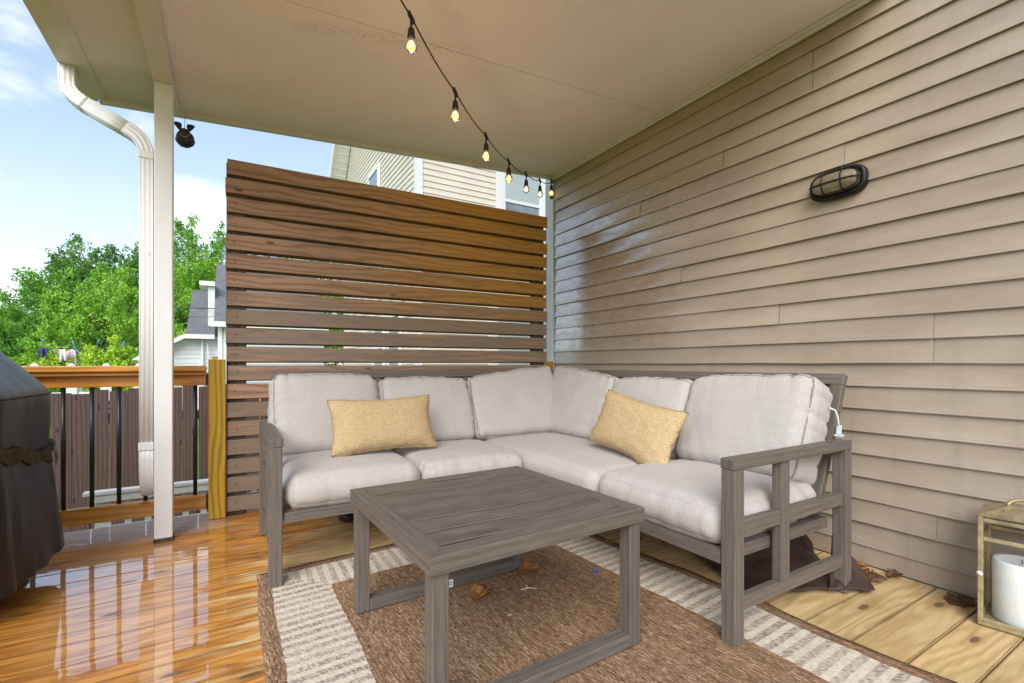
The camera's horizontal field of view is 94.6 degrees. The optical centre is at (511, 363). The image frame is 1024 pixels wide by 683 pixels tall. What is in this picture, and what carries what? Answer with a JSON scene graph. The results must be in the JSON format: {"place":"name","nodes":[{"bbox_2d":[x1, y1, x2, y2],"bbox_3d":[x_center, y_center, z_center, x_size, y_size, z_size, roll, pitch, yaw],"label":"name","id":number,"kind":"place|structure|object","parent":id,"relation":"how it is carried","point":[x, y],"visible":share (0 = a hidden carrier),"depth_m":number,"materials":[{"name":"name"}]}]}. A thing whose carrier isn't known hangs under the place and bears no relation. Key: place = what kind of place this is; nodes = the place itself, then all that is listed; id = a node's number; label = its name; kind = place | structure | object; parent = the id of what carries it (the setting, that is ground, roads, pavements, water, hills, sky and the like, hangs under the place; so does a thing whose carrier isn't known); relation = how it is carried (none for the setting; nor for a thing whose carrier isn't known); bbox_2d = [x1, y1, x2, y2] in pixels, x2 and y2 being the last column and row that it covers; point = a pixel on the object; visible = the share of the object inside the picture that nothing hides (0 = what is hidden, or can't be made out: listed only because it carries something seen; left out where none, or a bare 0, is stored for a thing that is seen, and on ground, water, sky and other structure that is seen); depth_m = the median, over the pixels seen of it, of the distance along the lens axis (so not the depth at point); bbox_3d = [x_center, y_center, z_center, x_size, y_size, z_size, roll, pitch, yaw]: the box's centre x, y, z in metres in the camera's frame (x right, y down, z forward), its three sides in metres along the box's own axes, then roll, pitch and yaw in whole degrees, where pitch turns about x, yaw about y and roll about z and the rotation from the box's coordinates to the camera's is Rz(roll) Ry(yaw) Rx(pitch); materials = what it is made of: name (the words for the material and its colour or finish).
{"place":"outdoors","nodes":[
{"label":"outdoors","id":0,"kind":"place"},
{"bbox_2d":[78,256,206,258],"bbox_3d":[-14.578,-5.460,23.403,11.551,1.093,0.221,0,0,-15],"label":"overhead cable","id":1,"kind":"object","parent":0,"point":[174,256],"visible":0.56,"depth_m":22.90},
{"bbox_2d":[0,0,343,364],"label":"sky","id":2,"kind":"structure","parent":0,"point":[64,172],"materials":[{"name":"blue"}]},
{"bbox_2d":[182,416,259,495],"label":"ground","id":3,"kind":"structure","parent":0,"point":[198,451],"depth_m":9.16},
{"bbox_2d":[0,316,42,365],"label":"leafy tree","id":4,"kind":"object","parent":3,"relation":"on","point":[10,347],"visible":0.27,"depth_m":19.85,"materials":[{"name":"green plant"}]},
{"bbox_2d":[27,341,89,392],"bbox_3d":[-9.028,0.608,9.380,1.249,2.117,1.144,0,0,-31],"label":"garden shrub","id":5,"kind":"object","parent":3,"relation":"on","point":[51,360],"visible":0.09,"depth_m":9.20,"materials":[{"name":"green plant"}]},
{"bbox_2d":[0,261,134,350],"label":"leafy tree","id":6,"kind":"object","parent":3,"relation":"on","point":[31,285],"visible":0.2,"depth_m":22.67,"materials":[{"name":"green plant"}]},
{"bbox_2d":[10,279,138,365],"bbox_3d":[-13.406,-0.535,15.042,3.408,4.402,3.288,0,0,-31],"label":"leafy tree","id":7,"kind":"object","parent":3,"relation":"on","point":[104,324],"visible":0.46,"depth_m":14.52,"materials":[{"name":"green plant"}]},
{"bbox_2d":[16,233,138,325],"bbox_3d":[-23.713,-2.800,27.892,7.437,8.951,7.758,0,0,13],"label":"leafy tree","id":8,"kind":"object","parent":3,"relation":"on","point":[84,268],"visible":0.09,"depth_m":26.15,"materials":[{"name":"green plant"}]},
{"bbox_2d":[41,339,124,359],"bbox_3d":[-9.028,0.577,10.000,0.986,2.176,0.986,0,0,-14],"label":"rotary clothes dryer","id":9,"kind":"object","parent":3,"relation":"on","point":[77,349],"visible":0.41,"depth_m":9.92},
{"bbox_2d":[38,347,49,357],"bbox_3d":[-9.116,-0.219,9.197,0.291,0.217,0.124,0,0,0],"label":"hanging garment","id":10,"kind":"object","parent":9,"relation":"hanging from","point":[42,351],"visible":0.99,"depth_m":9.19,"materials":[{"name":"blue fabric"}]},
{"bbox_2d":[54,349,65,362],"bbox_3d":[-8.867,-0.162,9.298,0.288,0.266,0.123,0,0,0],"label":"hanging garment","id":11,"kind":"object","parent":9,"relation":"hanging from","point":[61,353],"visible":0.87,"depth_m":9.29,"materials":[{"name":"white fabric"}]},
{"bbox_2d":[58,349,76,364],"bbox_3d":[-8.907,-0.128,9.495,0.411,0.342,0.122,0,0,0],"label":"hanging garment","id":12,"kind":"object","parent":9,"relation":"hanging from","point":[72,353],"visible":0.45,"depth_m":9.49,"materials":[{"name":"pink fabric"}]},
{"bbox_2d":[78,334,137,391],"bbox_3d":[-8.076,0.520,9.619,1.197,2.292,1.341,0,0,-31],"label":"garden shrub","id":13,"kind":"object","parent":3,"relation":"on","point":[116,354],"visible":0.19,"depth_m":9.45,"materials":[{"name":"green plant"}]},
{"bbox_2d":[30,363,205,397],"bbox_3d":[-6.939,0.825,5.953,5.400,1.680,0.140,0,0,-31],"label":"white picket fence","id":14,"kind":"object","parent":3,"relation":"on","point":[75,390],"visible":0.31,"depth_m":6.52,"materials":[{"name":"paint"}]},
{"bbox_2d":[70,257,188,350],"bbox_3d":[-20.456,-2.160,25.932,7.522,7.658,6.693,0,0,-31],"label":"leafy tree","id":15,"kind":"object","parent":3,"relation":"on","point":[131,292],"visible":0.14,"depth_m":24.52,"materials":[{"name":"green plant"}]},
{"bbox_2d":[49,385,268,532],"bbox_3d":[-4.395,0.925,3.452,10.000,1.481,0.054,0,0,-31],"label":"picket fence","id":16,"kind":"object","parent":3,"relation":"on","point":[77,446],"visible":0.06,"depth_m":4.02,"materials":[{"name":"brown wood"}]},
{"bbox_2d":[82,473,258,528],"bbox_3d":[-1.716,1.244,3.649,2.400,0.842,0.095,0,0,-31],"label":"lattice panel","id":17,"kind":"object","parent":3,"relation":"on","point":[108,496],"visible":0.06,"depth_m":3.14,"materials":[{"name":"white paint"}]},
{"bbox_2d":[131,242,223,337],"bbox_3d":[-16.887,-2.309,26.079,7.001,7.959,7.474,0,0,-31],"label":"leafy tree","id":18,"kind":"object","parent":3,"relation":"on","point":[193,274],"visible":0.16,"depth_m":24.05,"materials":[{"name":"green plant"}]},
{"bbox_2d":[136,213,225,318],"bbox_3d":[-20.160,-3.827,29.890,6.224,10.994,5.787,0,0,-31],"label":"leafy tree","id":19,"kind":"object","parent":3,"relation":"on","point":[188,235],"visible":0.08,"depth_m":29.60,"materials":[{"name":"green plant"}]},
{"bbox_2d":[131,264,328,410],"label":"white house","id":20,"kind":"structure","parent":3,"relation":"on","point":[201,342],"depth_m":15.84,"materials":[{"name":"plastic"}]},
{"bbox_2d":[0,298,214,308],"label":"overhead cable","id":21,"kind":"object","parent":20,"relation":"attached to","point":[128,306],"visible":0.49,"depth_m":15.33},
{"bbox_2d":[20,308,213,316],"bbox_3d":[-12.163,-1.580,15.000,5.197,0.132,0.014,0,0,-23],"label":"overhead cable","id":22,"kind":"object","parent":20,"relation":"attached to","point":[78,313],"visible":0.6,"depth_m":14.41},
{"bbox_2d":[218,245,343,364],"bbox_3d":[-14.953,-3.873,34.501,11.783,11.080,11.761,0,0,30],"label":"leafy tree","id":23,"kind":"object","parent":3,"relation":"on","point":[324,312],"visible":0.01,"depth_m":32.50,"materials":[{"name":"green plant"}]},
{"bbox_2d":[545,0,1023,599],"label":"tan house","id":24,"kind":"structure","parent":3,"relation":"on","point":[705,234],"depth_m":2.16,"materials":[{"name":"plastic"}]},
{"bbox_2d":[23,0,871,179],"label":"patio roof","id":25,"kind":"structure","parent":24,"relation":"attached to","point":[550,89],"depth_m":2.47,"materials":[{"name":"painted wood"},{"name":"painted drywall"}]},
{"bbox_2d":[174,121,194,147],"bbox_3d":[-1.937,-1.389,2.799,0.098,0.209,0.100,0,0,17],"label":"hanging ornament","id":26,"kind":"object","parent":25,"relation":"hanging from","point":[184,137],"visible":1,"depth_m":2.77,"materials":[{"name":"metal"}]},
{"bbox_2d":[400,0,553,198],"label":"string lights","id":27,"kind":"object","parent":25,"relation":"hanging from","point":[410,45],"visible":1,"depth_m":2.22,"materials":[{"name":"black plastic"}]},
{"bbox_2d":[809,164,868,201],"bbox_3d":[1.518,-0.853,2.222,0.090,0.138,0.242,0,0,-31],"label":"wall lamp","id":28,"kind":"object","parent":24,"relation":"attached to","point":[843,182],"visible":1,"depth_m":2.19,"materials":[{"name":"brown metal"}]},
{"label":"deck structure","id":29,"kind":"structure","parent":3,"relation":"on","visible":0},
{"bbox_2d":[0,507,1023,682],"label":"deck floor","id":30,"kind":"structure","parent":29,"relation":"on","point":[130,603],"depth_m":1.75,"materials":[{"name":"brown wood"}]},
{"bbox_2d":[0,351,64,598],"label":"covered grill","id":31,"kind":"object","parent":30,"relation":"on","point":[32,542],"visible":1,"depth_m":1.86,"materials":[{"name":"black fabric"}]},
{"bbox_2d":[153,81,174,542],"bbox_3d":[-1.817,-0.268,2.469,0.082,2.366,0.082,0,0,-31],"label":"porch post","id":32,"kind":"object","parent":30,"relation":"on","point":[163,312],"visible":1,"depth_m":2.44,"materials":[{"name":"white metal"}]},
{"bbox_2d":[58,62,153,495],"bbox_3d":[-2.040,-0.392,2.391,0.397,2.166,0.137,0,0,-26],"label":"downspout","id":33,"kind":"object","parent":32,"relation":"attached to","point":[68,82],"visible":0.97,"depth_m":2.40,"materials":[{"name":"white metal"}]},
{"bbox_2d":[208,359,225,519],"bbox_3d":[-1.763,0.443,2.826,0.086,0.940,0.088,0,0,-31],"label":"railing post","id":34,"kind":"object","parent":30,"relation":"on","point":[216,438],"visible":1,"depth_m":2.79,"materials":[{"name":"yellow wood"}]},
{"bbox_2d":[21,366,207,527],"bbox_3d":[-2.871,0.435,2.164,2.494,0.850,0.138,0,0,-31],"label":"deck railing","id":35,"kind":"object","parent":34,"relation":"attached to","point":[63,378],"visible":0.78,"depth_m":2.54,"materials":[{"name":"orange wood"}]},
{"bbox_2d":[337,513,353,521],"bbox_3d":[-0.946,0.855,2.779,0.148,0.104,0.223,0,0,13],"label":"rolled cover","id":36,"kind":"object","parent":30,"relation":"on","point":[346,517],"visible":0.3,"depth_m":2.68,"materials":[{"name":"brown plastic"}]},
{"bbox_2d":[225,159,546,514],"bbox_3d":[-0.732,-0.161,3.431,2.325,2.145,0.078,0,0,-30],"label":"privacy screen","id":37,"kind":"object","parent":30,"relation":"on","point":[299,212],"visible":0.68,"depth_m":3.22,"materials":[{"name":"brown wood"}]},
{"bbox_2d":[544,362,552,368],"bbox_3d":[0.303,0.447,4.147,0.087,0.933,0.087,0,0,-31],"label":"railing post","id":38,"kind":"object","parent":30,"relation":"on","point":[550,364],"visible":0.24,"depth_m":4.11,"materials":[{"name":"yellow wood"}]},
{"bbox_2d":[259,366,851,647],"bbox_3d":[0.022,0.461,2.328,2.156,0.900,2.120,0,0,-31],"label":"sectional sofa","id":39,"kind":"object","parent":30,"relation":"on","point":[742,473],"visible":0.83,"depth_m":2.11,"materials":[{"name":"fabric"}]},
{"bbox_2d":[327,395,436,457],"bbox_3d":[-0.666,0.312,2.458,0.550,0.283,0.166,0,0,-31],"label":"throw pillow","id":40,"kind":"object","parent":39,"relation":"on","point":[362,426],"visible":1,"depth_m":2.39,"materials":[{"name":"beige fabric"}]},
{"bbox_2d":[588,389,688,463],"bbox_3d":[0.615,0.323,2.390,0.174,0.370,0.594,0,0,-31],"label":"throw pillow","id":41,"kind":"object","parent":39,"relation":"on","point":[638,432],"visible":0.94,"depth_m":2.29,"materials":[{"name":"beige fabric"}]},
{"bbox_2d":[257,534,956,682],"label":"outdoor rug","id":42,"kind":"object","parent":30,"relation":"on","point":[314,627],"visible":0.64,"depth_m":1.61,"materials":[{"name":"brown fabric"}]},
{"bbox_2d":[469,583,488,602],"bbox_3d":[-0.132,0.890,1.849,0.104,0.034,0.078,0,0,-31],"label":"fallen leaf","id":43,"kind":"object","parent":42,"relation":"on","point":[478,591],"visible":1,"depth_m":1.86,"materials":[{"name":"brown plant"}]},
{"bbox_2d":[350,466,644,682],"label":"coffee table","id":44,"kind":"object","parent":42,"relation":"on","point":[436,530],"visible":1,"depth_m":1.49,"materials":[{"name":"grey wood"}]},
{"bbox_2d":[518,561,539,572],"bbox_3d":[0.065,0.895,2.085,0.109,0.024,0.101,0,0,-19],"label":"fallen leaf","id":45,"kind":"object","parent":42,"relation":"on","point":[526,567],"visible":0.99,"depth_m":2.10,"materials":[{"name":"brown plant"}]},
{"bbox_2d":[705,534,828,590],"bbox_3d":[1.125,0.849,2.348,0.572,0.106,0.981,0,0,-8],"label":"furniture cover","id":46,"kind":"object","parent":30,"relation":"on","point":[757,567],"visible":0.27,"depth_m":2.05,"materials":[{"name":"brown plastic"}]},
{"bbox_2d":[828,541,874,591],"bbox_3d":[1.403,0.814,1.947,0.147,0.171,0.316,0,0,37],"label":"furniture cover","id":47,"kind":"object","parent":30,"relation":"on","point":[859,580],"visible":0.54,"depth_m":1.89,"materials":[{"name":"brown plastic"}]},
{"bbox_2d":[855,559,869,566],"bbox_3d":[1.563,0.902,2.132,0.063,0.022,0.068,0,0,-31],"label":"fallen leaf","id":48,"kind":"object","parent":30,"relation":"on","point":[861,563],"visible":0.51,"depth_m":2.14,"materials":[{"name":"orange plant"}]},
{"bbox_2d":[863,568,886,581],"bbox_3d":[1.520,0.899,2.021,0.164,0.026,0.147,0,0,0],"label":"fallen leaf","id":49,"kind":"object","parent":30,"relation":"on","point":[871,576],"visible":0.52,"depth_m":2.02,"materials":[{"name":"brown plant"}]},
{"bbox_2d":[886,568,903,576],"bbox_3d":[1.648,0.901,2.034,0.061,0.023,0.068,0,0,39],"label":"fallen leaf","id":50,"kind":"object","parent":30,"relation":"on","point":[893,573],"visible":1,"depth_m":2.04,"materials":[{"name":"brown plant"}]},
{"bbox_2d":[944,592,976,605],"bbox_3d":[1.722,0.905,1.815,0.098,0.014,0.106,0,0,34],"label":"fallen leaf","id":51,"kind":"object","parent":30,"relation":"on","point":[960,600],"visible":1,"depth_m":1.81,"materials":[{"name":"brown plant"}]},
{"bbox_2d":[976,499,1023,637],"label":"candle lantern","id":52,"kind":"object","parent":30,"relation":"on","point":[1009,510],"visible":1,"depth_m":1.65,"materials":[{"name":"beige wood"}]},
{"bbox_2d":[992,553,1023,628],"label":"pillar candle","id":53,"kind":"object","parent":52,"relation":"in","point":[1008,588],"visible":0.99,"depth_m":1.63,"materials":[{"name":"white wax"}]},
{"bbox_2d":[329,144,544,379],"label":"cream house","id":54,"kind":"structure","parent":0,"point":[479,186],"depth_m":9.66,"materials":[{"name":"plastic"}]},
{"bbox_2d":[367,162,379,185],"bbox_3d":[-3.318,-3.910,11.299,0.059,1.450,1.000,0,0,-31],"label":"window","id":55,"kind":"structure","parent":54,"relation":"in","point":[373,178],"depth_m":11.12,"materials":[{"name":"white glass"}]},
{"bbox_2d":[372,315,384,364],"bbox_3d":[-3.087,-0.385,10.913,0.059,1.400,0.900,0,0,-31],"label":"window","id":56,"kind":"structure","parent":54,"relation":"in","point":[382,315],"depth_m":10.83,"materials":[{"name":"white glass"}]},
{"bbox_2d":[387,316,401,364],"bbox_3d":[-2.471,-0.385,9.883,0.059,1.400,0.900,0,0,-31],"label":"window","id":57,"kind":"structure","parent":54,"relation":"in","point":[387,316],"depth_m":9.84,"materials":[{"name":"white glass"}]},
{"bbox_2d":[489,307,544,364],"bbox_3d":[0.231,-0.485,9.940,1.600,1.600,0.059,0,0,-31],"label":"window","id":58,"kind":"structure","parent":54,"relation":"in","point":[489,307],"depth_m":9.76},
{"bbox_2d":[496,171,544,269],"bbox_3d":[0.223,-3.370,9.934,1.260,2.670,0.059,0,0,-31],"label":"window","id":59,"kind":"structure","parent":54,"relation":"in","point":[511,196],"depth_m":9.89,"materials":[{"name":"white glass"}]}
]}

